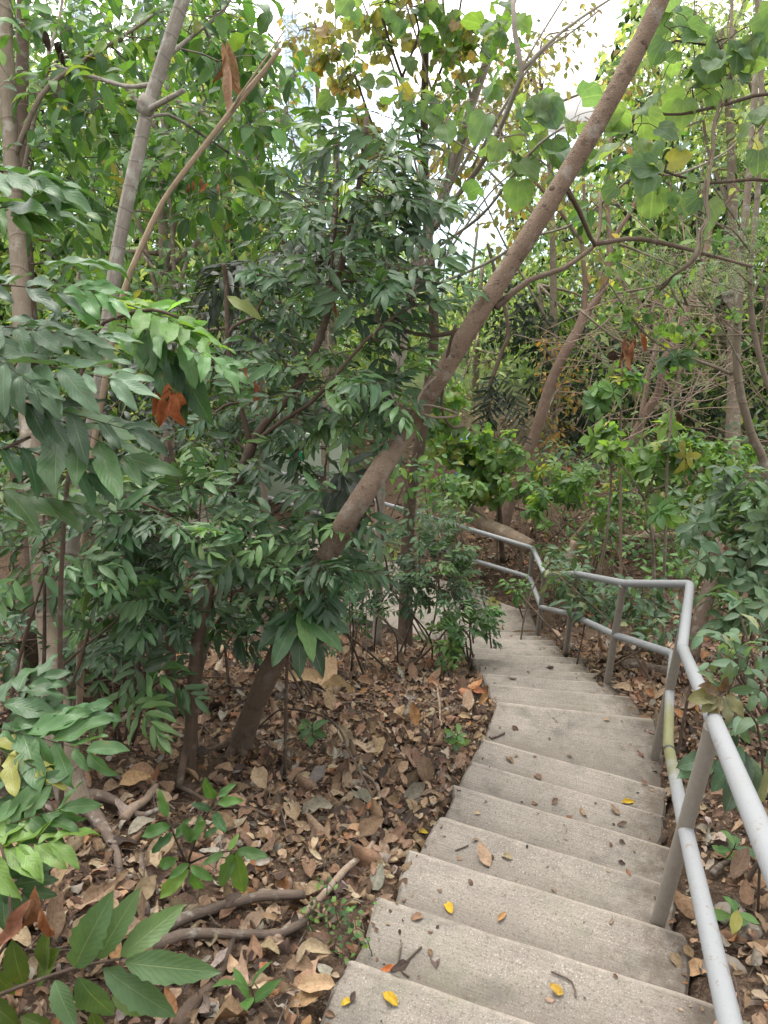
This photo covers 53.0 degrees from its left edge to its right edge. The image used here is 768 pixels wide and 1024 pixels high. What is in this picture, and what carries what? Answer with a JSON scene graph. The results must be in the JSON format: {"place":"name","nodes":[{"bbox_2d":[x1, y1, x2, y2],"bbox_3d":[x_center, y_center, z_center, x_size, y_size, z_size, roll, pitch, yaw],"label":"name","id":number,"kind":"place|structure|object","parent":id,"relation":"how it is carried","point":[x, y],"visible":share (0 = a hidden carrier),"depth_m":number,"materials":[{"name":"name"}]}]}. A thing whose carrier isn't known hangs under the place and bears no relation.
{"place":"outdoors","nodes":[
{"label":"outdoors","id":0,"kind":"place"},
{"bbox_2d":[0,447,517,640],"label":"path","id":1,"kind":"structure","parent":0,"point":[391,619],"depth_m":8.50,"materials":[{"name":"concrete"}]},
{"bbox_2d":[1,62,741,164],"bbox_3d":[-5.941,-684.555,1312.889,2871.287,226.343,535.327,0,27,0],"label":"hills","id":2,"kind":"structure","parent":0,"point":[384,123],"depth_m":1405.90,"materials":[{"name":"white"}]},
{"bbox_2d":[0,133,767,1023],"bbox_3d":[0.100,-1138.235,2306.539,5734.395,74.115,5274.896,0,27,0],"label":"ground","id":3,"kind":"structure","parent":0,"point":[698,983],"depth_m":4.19,"materials":[{"name":"brown plant"}]},
{"bbox_2d":[9,446,38,697],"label":"thin stem","id":4,"kind":"object","parent":3,"relation":"on","point":[33,657],"visible":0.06,"depth_m":4.55,"materials":[{"name":"brown plant"}]},
{"bbox_2d":[0,653,129,929],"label":"leafy sapling","id":5,"kind":"object","parent":3,"relation":"on","point":[39,764],"visible":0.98,"depth_m":1.99,"materials":[{"name":"green plant"}]},
{"bbox_2d":[0,165,181,534],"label":"leafy sapling","id":6,"kind":"object","parent":3,"relation":"on","point":[46,409],"visible":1,"depth_m":1.78,"materials":[{"name":"green plant"}]},
{"bbox_2d":[0,440,196,767],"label":"feather leaf bush","id":7,"kind":"object","parent":3,"relation":"on","point":[80,572],"visible":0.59,"depth_m":3.18,"materials":[{"name":"green plant"}]},
{"bbox_2d":[91,531,108,688],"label":"thin stem","id":8,"kind":"object","parent":3,"relation":"on","point":[97,620],"visible":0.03,"depth_m":4.66,"materials":[{"name":"brown plant"}]},
{"bbox_2d":[0,0,211,815],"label":"tan tree","id":9,"kind":"object","parent":3,"relation":"on","point":[12,143],"visible":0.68,"depth_m":4.12,"materials":[{"name":"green plant"}]},
{"bbox_2d":[81,796,122,874],"bbox_3d":[-1.006,1.168,2.772,0.074,0.193,0.549,-19,32,-32],"label":"tree root","id":10,"kind":"object","parent":9,"relation":"attached to","point":[97,818],"visible":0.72,"depth_m":2.80,"materials":[{"name":"brown plant"}]},
{"bbox_2d":[88,788,158,817],"bbox_3d":[-1.034,1.154,3.025,0.338,0.083,0.108,3,27,7],"label":"tree root","id":11,"kind":"object","parent":9,"relation":"attached to","point":[104,797],"visible":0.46,"depth_m":3.04,"materials":[{"name":"brown plant"}]},
{"bbox_2d":[0,843,220,1023],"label":"serrate sapling","id":12,"kind":"object","parent":3,"relation":"on","point":[100,931],"visible":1,"depth_m":1.64,"materials":[{"name":"green plant"}]},
{"bbox_2d":[0,557,264,719],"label":"shade bush","id":13,"kind":"object","parent":3,"relation":"on","point":[10,659],"visible":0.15,"depth_m":4.23,"materials":[{"name":"green plant"}]},
{"bbox_2d":[119,770,150,785],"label":"fallen leaf","id":14,"kind":"object","parent":3,"relation":"on","point":[131,777],"visible":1,"depth_m":3.20,"materials":[{"name":"brown plant"}]},
{"bbox_2d":[0,353,270,722],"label":"shade bush","id":15,"kind":"object","parent":3,"relation":"on","point":[167,426],"visible":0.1,"depth_m":4.94,"materials":[{"name":"green plant"}]},
{"bbox_2d":[0,0,280,495],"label":"dark tree","id":16,"kind":"object","parent":3,"relation":"on","point":[49,244],"visible":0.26,"depth_m":5.48,"materials":[{"name":"green plant"}]},
{"bbox_2d":[118,781,162,823],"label":"fallen branch","id":17,"kind":"object","parent":3,"relation":"on","point":[139,804],"visible":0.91,"depth_m":3.04,"materials":[{"name":"brown wood"}]},
{"bbox_2d":[31,547,250,754],"bbox_3d":[-1.181,0.709,3.641,1.325,1.016,0.828,20,33,34],"label":"feather leaf bush","id":18,"kind":"object","parent":3,"relation":"on","point":[101,660],"visible":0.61,"depth_m":3.29,"materials":[{"name":"green plant"}]},
{"bbox_2d":[57,298,247,805],"bbox_3d":[-0.804,0.243,2.666,0.848,1.869,0.512,0,27,0],"label":"leafy sapling","id":19,"kind":"object","parent":3,"relation":"on","point":[179,376],"visible":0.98,"depth_m":2.23,"materials":[{"name":"green plant"}]},
{"bbox_2d":[3,0,320,685],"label":"ringed tree","id":20,"kind":"object","parent":3,"relation":"on","point":[226,80],"visible":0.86,"depth_m":4.05,"materials":[{"name":"green plant"}]},
{"bbox_2d":[140,476,183,718],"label":"thin stem","id":21,"kind":"object","parent":3,"relation":"on","point":[173,658],"visible":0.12,"depth_m":4.35,"materials":[{"name":"brown plant"}]},
{"bbox_2d":[0,0,331,592],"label":"woodland tree","id":22,"kind":"object","parent":3,"relation":"on","point":[165,253],"visible":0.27,"depth_m":8.01,"materials":[{"name":"green plant"}]},
{"bbox_2d":[0,278,336,638],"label":"woodland tree","id":23,"kind":"object","parent":3,"relation":"on","point":[125,415],"visible":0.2,"depth_m":6.94,"materials":[{"name":"green plant"}]},
{"bbox_2d":[76,30,284,719],"bbox_3d":[-1.044,-0.425,3.583,1.314,3.121,0.353,-12,29,-22],"label":"dead sapling","id":24,"kind":"object","parent":3,"relation":"on","point":[247,89],"visible":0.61,"depth_m":3.24,"materials":[{"name":"brown wood"}]},
{"bbox_2d":[171,936,235,1023],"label":"fallen branch","id":25,"kind":"object","parent":3,"relation":"on","point":[193,1001],"visible":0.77,"depth_m":1.98,"materials":[{"name":"brown wood"}]},
{"bbox_2d":[142,777,268,898],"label":"young sapling","id":26,"kind":"object","parent":3,"relation":"on","point":[234,866],"visible":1,"depth_m":2.37,"materials":[{"name":"green plant"}]},
{"bbox_2d":[175,785,268,818],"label":"fallen branch","id":27,"kind":"object","parent":3,"relation":"on","point":[191,792],"visible":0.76,"depth_m":3.16,"materials":[{"name":"brown wood"}]},
{"bbox_2d":[153,918,306,949],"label":"fallen branch","id":28,"kind":"object","parent":3,"relation":"on","point":[173,937],"visible":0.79,"depth_m":2.27,"materials":[{"name":"brown wood"}]},
{"bbox_2d":[168,889,305,932],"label":"fallen branch","id":29,"kind":"object","parent":3,"relation":"on","point":[183,918],"visible":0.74,"depth_m":2.46,"materials":[{"name":"brown wood"}]},
{"bbox_2d":[213,961,281,1010],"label":"seedling","id":30,"kind":"object","parent":3,"relation":"on","point":[265,990],"visible":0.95,"depth_m":1.91,"materials":[{"name":"green plant"}]},
{"bbox_2d":[50,87,490,792],"bbox_3d":[-0.467,-0.358,3.578,1.890,2.849,1.931,0,27,0],"label":"feather leaf tree","id":31,"kind":"object","parent":3,"relation":"on","point":[224,559],"visible":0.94,"depth_m":3.31,"materials":[{"name":"green plant"}]},
{"bbox_2d":[191,530,390,700],"bbox_3d":[-0.724,0.857,5.246,1.493,1.540,1.116,5,27,9],"label":"shade bush","id":32,"kind":"object","parent":3,"relation":"on","point":[354,616],"visible":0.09,"depth_m":5.15,"materials":[{"name":"green plant"}]},
{"bbox_2d":[283,10,301,170],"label":"tower block","id":33,"kind":"structure","parent":3,"relation":"on","point":[288,60],"depth_m":918.42,"materials":[{"name":"white glass"}]},
{"bbox_2d":[283,15,300,169],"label":"window panes","id":34,"kind":"structure","parent":33,"relation":"in","point":[295,26],"depth_m":918.70,"materials":[{"name":"grey glass"}]},
{"bbox_2d":[257,431,342,502],"bbox_3d":[-1.202,-0.524,10.999,1.346,1.345,0.081,10,29,19],"label":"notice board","id":35,"kind":"object","parent":3,"relation":"on","point":[280,487],"visible":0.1,"depth_m":10.89,"materials":[{"name":"metal"}]},
{"bbox_2d":[183,175,418,669],"bbox_3d":[-0.645,-0.705,5.759,1.490,3.265,1.438,-24,36,-39],"label":"tree","id":36,"kind":"object","parent":3,"relation":"on","point":[211,272],"visible":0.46,"depth_m":5.27,"materials":[{"name":"green plant"}]},
{"bbox_2d":[298,23,314,110],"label":"tower block","id":37,"kind":"structure","parent":3,"relation":"on","point":[304,100],"depth_m":968.41,"materials":[{"name":"white glass"}]},
{"bbox_2d":[249,0,364,512],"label":"woodland tree","id":38,"kind":"object","parent":3,"relation":"on","point":[292,45],"visible":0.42,"depth_m":8.64,"materials":[{"name":"green plant"}]},
{"bbox_2d":[175,126,439,411],"bbox_3d":[-1.254,-3.157,12.018,4.290,5.175,3.010,0,27,0],"label":"woodland tree","id":39,"kind":"object","parent":3,"relation":"on","point":[331,342],"visible":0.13,"depth_m":11.59,"materials":[{"name":"green plant"}]},
{"bbox_2d":[289,969,334,1007],"bbox_3d":[-0.202,1.265,2.039,0.145,0.098,0.118,0,27,0],"label":"dead leaf cluster","id":40,"kind":"object","parent":3,"relation":"on","point":[311,984],"visible":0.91,"depth_m":2.02,"materials":[{"name":"beige plant"}]},
{"bbox_2d":[298,719,328,745],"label":"seedling","id":41,"kind":"object","parent":3,"relation":"on","point":[304,730],"visible":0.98,"depth_m":4.07,"materials":[{"name":"green plant"}]},
{"bbox_2d":[258,708,373,797],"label":"vine","id":42,"kind":"object","parent":3,"relation":"on","point":[346,746],"visible":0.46,"depth_m":3.42,"materials":[{"name":"brown plant"}]},
{"bbox_2d":[257,452,375,780],"bbox_3d":[-0.273,0.504,3.359,0.360,1.489,0.629,10,29,18],"label":"whorled sapling","id":43,"kind":"object","parent":3,"relation":"on","point":[294,634],"visible":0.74,"depth_m":3.22,"materials":[{"name":"green plant"}]},
{"bbox_2d":[282,653,355,698],"bbox_3d":[-0.424,1.103,4.952,0.375,0.149,0.364,-11,29,-21],"label":"dead leaf cluster","id":44,"kind":"object","parent":3,"relation":"on","point":[331,678],"visible":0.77,"depth_m":5.03,"materials":[{"name":"brown plant"}]},
{"bbox_2d":[273,752,382,945],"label":"fallen branch","id":45,"kind":"object","parent":3,"relation":"on","point":[340,875],"visible":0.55,"depth_m":2.64,"materials":[{"name":"brown wood"}]},
{"bbox_2d":[299,875,363,933],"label":"seedling","id":46,"kind":"object","parent":3,"relation":"on","point":[327,906],"visible":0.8,"depth_m":2.41,"materials":[{"name":"green plant"}]},
{"bbox_2d":[244,555,426,649],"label":"path side bush","id":47,"kind":"object","parent":3,"relation":"on","point":[396,633],"visible":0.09,"depth_m":7.27,"materials":[{"name":"green plant"}]},
{"bbox_2d":[329,902,376,964],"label":"seedling","id":48,"kind":"object","parent":3,"relation":"on","point":[348,909],"visible":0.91,"depth_m":2.25,"materials":[{"name":"green plant"}]},
{"bbox_2d":[0,0,767,521],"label":"distant woods","id":49,"kind":"object","parent":3,"relation":"on","point":[536,268],"depth_m":12.96,"materials":[{"name":"green plant"}]},
{"bbox_2d":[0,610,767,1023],"bbox_3d":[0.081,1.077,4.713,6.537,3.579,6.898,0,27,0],"label":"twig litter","id":50,"kind":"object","parent":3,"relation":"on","point":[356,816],"visible":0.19,"depth_m":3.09,"materials":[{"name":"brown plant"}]},
{"bbox_2d":[293,0,490,646],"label":"dark tree","id":51,"kind":"object","parent":3,"relation":"on","point":[393,20],"visible":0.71,"depth_m":5.22,"materials":[{"name":"green plant"}]},
{"bbox_2d":[335,486,497,638],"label":"path side bush","id":52,"kind":"object","parent":3,"relation":"on","point":[390,550],"visible":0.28,"depth_m":8.26,"materials":[{"name":"green plant"}]},
{"bbox_2d":[341,496,500,671],"bbox_3d":[0.274,0.725,6.130,1.275,1.613,1.308,0,27,0],"label":"stair side shrub","id":53,"kind":"object","parent":3,"relation":"on","point":[460,566],"visible":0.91,"depth_m":5.86,"materials":[{"name":"green plant"}]},
{"bbox_2d":[354,445,491,653],"bbox_3d":[0.355,0.503,6.902,1.303,2.160,1.156,0,27,0],"label":"path side bush","id":54,"kind":"object","parent":3,"relation":"on","point":[423,459],"visible":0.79,"depth_m":6.59,"materials":[{"name":"green plant"}]},
{"bbox_2d":[444,723,469,752],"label":"seedling","id":55,"kind":"object","parent":3,"relation":"on","point":[459,739],"visible":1,"depth_m":4.11,"materials":[{"name":"green plant"}]},
{"bbox_2d":[412,596,505,671],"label":"stair side shrub","id":56,"kind":"object","parent":3,"relation":"on","point":[455,634],"visible":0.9,"depth_m":5.56,"materials":[{"name":"green plant"}]},
{"bbox_2d":[420,378,515,580],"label":"light bush","id":57,"kind":"object","parent":3,"relation":"on","point":[472,450],"visible":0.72,"depth_m":8.86,"materials":[{"name":"green plant"}]},
{"bbox_2d":[459,678,485,696],"bbox_3d":[0.553,1.133,4.932,0.187,0.132,0.144,-4,27,-7],"label":"dead leaf cluster","id":58,"kind":"object","parent":3,"relation":"on","point":[474,687],"visible":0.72,"depth_m":4.91,"materials":[{"name":"brown plant"}]},
{"bbox_2d":[427,266,531,416],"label":"woodland tree","id":59,"kind":"object","parent":3,"relation":"on","point":[476,357],"visible":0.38,"depth_m":15.53,"materials":[{"name":"green plant"}]},
{"bbox_2d":[207,0,752,765],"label":"leaning tree","id":60,"kind":"object","parent":3,"relation":"on","point":[357,504],"visible":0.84,"depth_m":3.14,"materials":[{"name":"brown plant"}]},
{"bbox_2d":[403,376,458,440],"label":"vine","id":61,"kind":"object","parent":60,"relation":"attached to","point":[434,406],"visible":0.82,"depth_m":3.17,"materials":[{"name":"brown plant"}]},
{"bbox_2d":[440,324,464,428],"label":"vine","id":62,"kind":"object","parent":60,"relation":"hanging from","point":[442,392],"visible":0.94,"depth_m":3.30,"materials":[{"name":"brown plant"}]},
{"bbox_2d":[437,490,534,553],"bbox_3d":[1.120,0.086,9.013,0.282,0.261,1.625,-18,32,-31],"label":"fallen log","id":63,"kind":"object","parent":3,"relation":"on","point":[482,523],"visible":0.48,"depth_m":8.67,"materials":[{"name":"brown wood"}]},
{"bbox_2d":[422,429,559,579],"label":"light bush","id":64,"kind":"object","parent":3,"relation":"on","point":[522,489],"visible":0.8,"depth_m":8.60,"materials":[{"name":"green plant"}]},
{"bbox_2d":[362,0,631,645],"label":"heart leaf tree","id":65,"kind":"object","parent":3,"relation":"on","point":[544,108],"visible":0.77,"depth_m":4.67,"materials":[{"name":"green plant"}]},
{"bbox_2d":[469,243,531,561],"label":"tree","id":66,"kind":"object","parent":3,"relation":"on","point":[490,391],"visible":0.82,"depth_m":9.21,"materials":[{"name":"green plant"}]},
{"bbox_2d":[320,609,715,1023],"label":"concrete staircase","id":67,"kind":"structure","parent":3,"relation":"on","point":[492,968],"depth_m":2.78,"materials":[{"name":"grey concrete"}]},
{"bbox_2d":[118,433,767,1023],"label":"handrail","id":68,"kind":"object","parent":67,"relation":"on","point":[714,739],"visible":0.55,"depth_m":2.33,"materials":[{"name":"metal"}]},
{"bbox_2d":[477,841,491,867],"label":"fallen leaf","id":69,"kind":"object","parent":67,"relation":"on","point":[485,857],"visible":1,"depth_m":2.91,"materials":[{"name":"beige plant"}]},
{"bbox_2d":[399,34,652,540],"bbox_3d":[1.762,-2.839,10.033,3.010,5.865,2.621,-15,30,-26],"label":"reddish tree","id":70,"kind":"object","parent":3,"relation":"on","point":[540,418],"visible":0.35,"depth_m":9.40,"materials":[{"name":"green plant"}]},
{"bbox_2d":[413,0,666,445],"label":"woodland tree","id":71,"kind":"object","parent":3,"relation":"on","point":[553,294],"visible":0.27,"depth_m":11.92,"materials":[{"name":"green plant"}]},
{"bbox_2d":[529,330,590,459],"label":"woodland tree","id":72,"kind":"object","parent":3,"relation":"on","point":[555,432],"visible":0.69,"depth_m":11.48,"materials":[{"name":"green plant"}]},
{"bbox_2d":[481,275,670,459],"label":"woodland tree","id":73,"kind":"object","parent":3,"relation":"on","point":[582,421],"visible":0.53,"depth_m":12.36,"materials":[{"name":"green plant"}]},
{"bbox_2d":[520,456,634,612],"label":"bright bush","id":74,"kind":"object","parent":3,"relation":"on","point":[564,491],"visible":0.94,"depth_m":8.14,"materials":[{"name":"green plant"}]},
{"bbox_2d":[494,522,699,644],"bbox_3d":[2.005,0.727,7.788,2.108,1.303,1.385,-13,30,-23],"label":"shrub","id":75,"kind":"object","parent":3,"relation":"on","point":[582,544],"visible":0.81,"depth_m":7.71,"materials":[{"name":"green plant"}]},
{"bbox_2d":[578,418,642,641],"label":"rail side sapling","id":76,"kind":"object","parent":3,"relation":"on","point":[591,441],"visible":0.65,"depth_m":6.31,"materials":[{"name":"green plant"}]},
{"bbox_2d":[581,350,648,644],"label":"rail side sapling","id":77,"kind":"object","parent":3,"relation":"on","point":[592,402],"visible":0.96,"depth_m":6.80,"materials":[{"name":"green plant"}]},
{"bbox_2d":[539,544,691,688],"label":"shrub","id":78,"kind":"object","parent":3,"relation":"on","point":[642,607],"visible":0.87,"depth_m":5.82,"materials":[{"name":"green plant"}]},
{"bbox_2d":[514,492,731,624],"bbox_3d":[2.760,0.396,8.167,1.795,1.541,3.138,-9,28,-17],"label":"bank bush","id":79,"kind":"object","parent":3,"relation":"on","point":[669,566],"visible":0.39,"depth_m":8.58,"materials":[{"name":"green plant"}]},
{"bbox_2d":[528,417,736,588],"bbox_3d":[2.978,-0.296,9.497,1.662,1.436,2.758,-22,34,-36],"label":"bright bush","id":80,"kind":"object","parent":3,"relation":"on","point":[632,441],"visible":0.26,"depth_m":9.65,"materials":[{"name":"green plant"}]},
{"bbox_2d":[590,409,689,639],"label":"rail side sapling","id":81,"kind":"object","parent":3,"relation":"on","point":[642,471],"visible":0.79,"depth_m":5.97,"materials":[{"name":"green plant"}]},
{"bbox_2d":[527,407,767,532],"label":"woodland tree","id":82,"kind":"object","parent":3,"relation":"on","point":[735,423],"visible":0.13,"depth_m":10.45,"materials":[{"name":"green plant"}]},
{"bbox_2d":[622,659,680,681],"bbox_3d":[1.933,1.147,5.590,0.116,0.278,0.470,-16,31,-28],"label":"fallen log","id":83,"kind":"object","parent":3,"relation":"on","point":[632,663],"visible":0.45,"depth_m":5.60,"materials":[{"name":"wood"}]},
{"bbox_2d":[623,531,679,543],"bbox_3d":[3.189,0.295,9.043,0.790,0.402,0.130,17,31,30],"label":"fallen log","id":84,"kind":"object","parent":3,"relation":"on","point":[658,535],"visible":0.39,"depth_m":9.04,"materials":[{"name":"brown wood"}]},
{"bbox_2d":[556,74,764,401],"bbox_3d":[4.976,-4.915,14.520,3.445,5.952,4.025,-11,29,-20],"label":"woodland tree","id":85,"kind":"object","parent":3,"relation":"on","point":[591,253],"visible":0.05,"depth_m":14.40,"materials":[{"name":"green plant"}]},
{"bbox_2d":[578,0,767,644],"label":"twiggy tree","id":86,"kind":"object","parent":3,"relation":"on","point":[736,314],"visible":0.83,"depth_m":5.78,"materials":[{"name":"green plant"}]},
{"bbox_2d":[646,348,701,659],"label":"rail side sapling","id":87,"kind":"object","parent":3,"relation":"on","point":[664,512],"visible":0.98,"depth_m":5.78,"materials":[{"name":"green plant"}]},
{"bbox_2d":[587,0,767,244],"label":"heart leaf tree","id":88,"kind":"object","parent":3,"relation":"on","point":[743,58],"visible":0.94,"depth_m":3.64,"materials":[{"name":"green plant"}]},
{"bbox_2d":[656,0,733,290],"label":"hanging vine","id":89,"kind":"object","parent":88,"relation":"hanging from","point":[697,253],"visible":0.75,"depth_m":3.59,"materials":[{"name":"brown plant"}]},
{"bbox_2d":[615,428,761,636],"bbox_3d":[2.963,0.291,7.401,1.261,2.068,1.653,0,27,0],"label":"bright bush","id":90,"kind":"object","parent":3,"relation":"on","point":[701,483],"visible":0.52,"depth_m":7.22,"materials":[{"name":"green plant"}]},
{"bbox_2d":[611,100,767,499],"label":"pinkish tree","id":91,"kind":"object","parent":3,"relation":"on","point":[649,407],"visible":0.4,"depth_m":10.00,"materials":[{"name":"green plant"}]},
{"bbox_2d":[513,117,767,500],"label":"dead vine thicket","id":92,"kind":"object","parent":91,"relation":"hanging from","point":[655,347],"visible":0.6,"depth_m":8.95,"materials":[{"name":"brown plant"}]},
{"bbox_2d":[613,149,767,441],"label":"woodland tree","id":93,"kind":"object","parent":3,"relation":"on","point":[757,308],"visible":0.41,"depth_m":12.03,"materials":[{"name":"green plant"}]},
{"bbox_2d":[623,0,767,459],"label":"woodland tree","id":94,"kind":"object","parent":3,"relation":"on","point":[732,415],"visible":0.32,"depth_m":10.61,"materials":[{"name":"green plant"}]},
{"bbox_2d":[688,958,706,975],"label":"fallen leaf","id":95,"kind":"object","parent":3,"relation":"on","point":[693,966],"visible":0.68,"depth_m":2.41,"materials":[{"name":"beige plant"}]},
{"bbox_2d":[632,0,767,391],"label":"fine leaf tree","id":96,"kind":"object","parent":3,"relation":"on","point":[757,341],"visible":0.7,"depth_m":5.18,"materials":[{"name":"green plant"}]},
{"bbox_2d":[688,531,724,660],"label":"fallen branch","id":97,"kind":"object","parent":3,"relation":"on","point":[698,619],"visible":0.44,"depth_m":5.37,"materials":[{"name":"brown wood"}]},
{"bbox_2d":[673,465,767,759],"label":"dull bush","id":98,"kind":"object","parent":3,"relation":"on","point":[714,515],"visible":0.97,"depth_m":4.28,"materials":[{"name":"green plant"}]},
{"bbox_2d":[676,662,767,919],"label":"rail sprig","id":99,"kind":"object","parent":3,"relation":"on","point":[710,701],"visible":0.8,"depth_m":2.46,"materials":[{"name":"green plant"}]},
{"bbox_2d":[691,612,767,881],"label":"dull bush","id":100,"kind":"object","parent":3,"relation":"on","point":[750,688],"visible":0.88,"depth_m":2.77,"materials":[{"name":"green plant"}]},
{"bbox_2d":[712,830,755,859],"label":"seedling","id":101,"kind":"object","parent":3,"relation":"on","point":[734,841],"visible":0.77,"depth_m":3.08,"materials":[{"name":"green plant"}]},
{"bbox_2d":[725,953,746,973],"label":"fallen leaf","id":102,"kind":"object","parent":3,"relation":"on","point":[737,963],"visible":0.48,"depth_m":2.41,"materials":[{"name":"grey plant"}]},
{"bbox_2d":[714,896,758,935],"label":"seedling","id":103,"kind":"object","parent":3,"relation":"on","point":[736,921],"visible":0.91,"depth_m":2.56,"materials":[{"name":"green plant"}]},
{"bbox_2d":[740,922,762,940],"bbox_3d":[1.239,1.428,2.606,0.087,0.053,0.065,-23,35,-38],"label":"stone","id":104,"kind":"object","parent":3,"relation":"on","point":[751,926],"visible":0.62,"depth_m":2.60,"materials":[{"name":"grey stone"}]},
{"bbox_2d":[16,0,767,132],"label":"sky","id":105,"kind":"structure","parent":0,"point":[542,10],"materials":[{"name":"white"}]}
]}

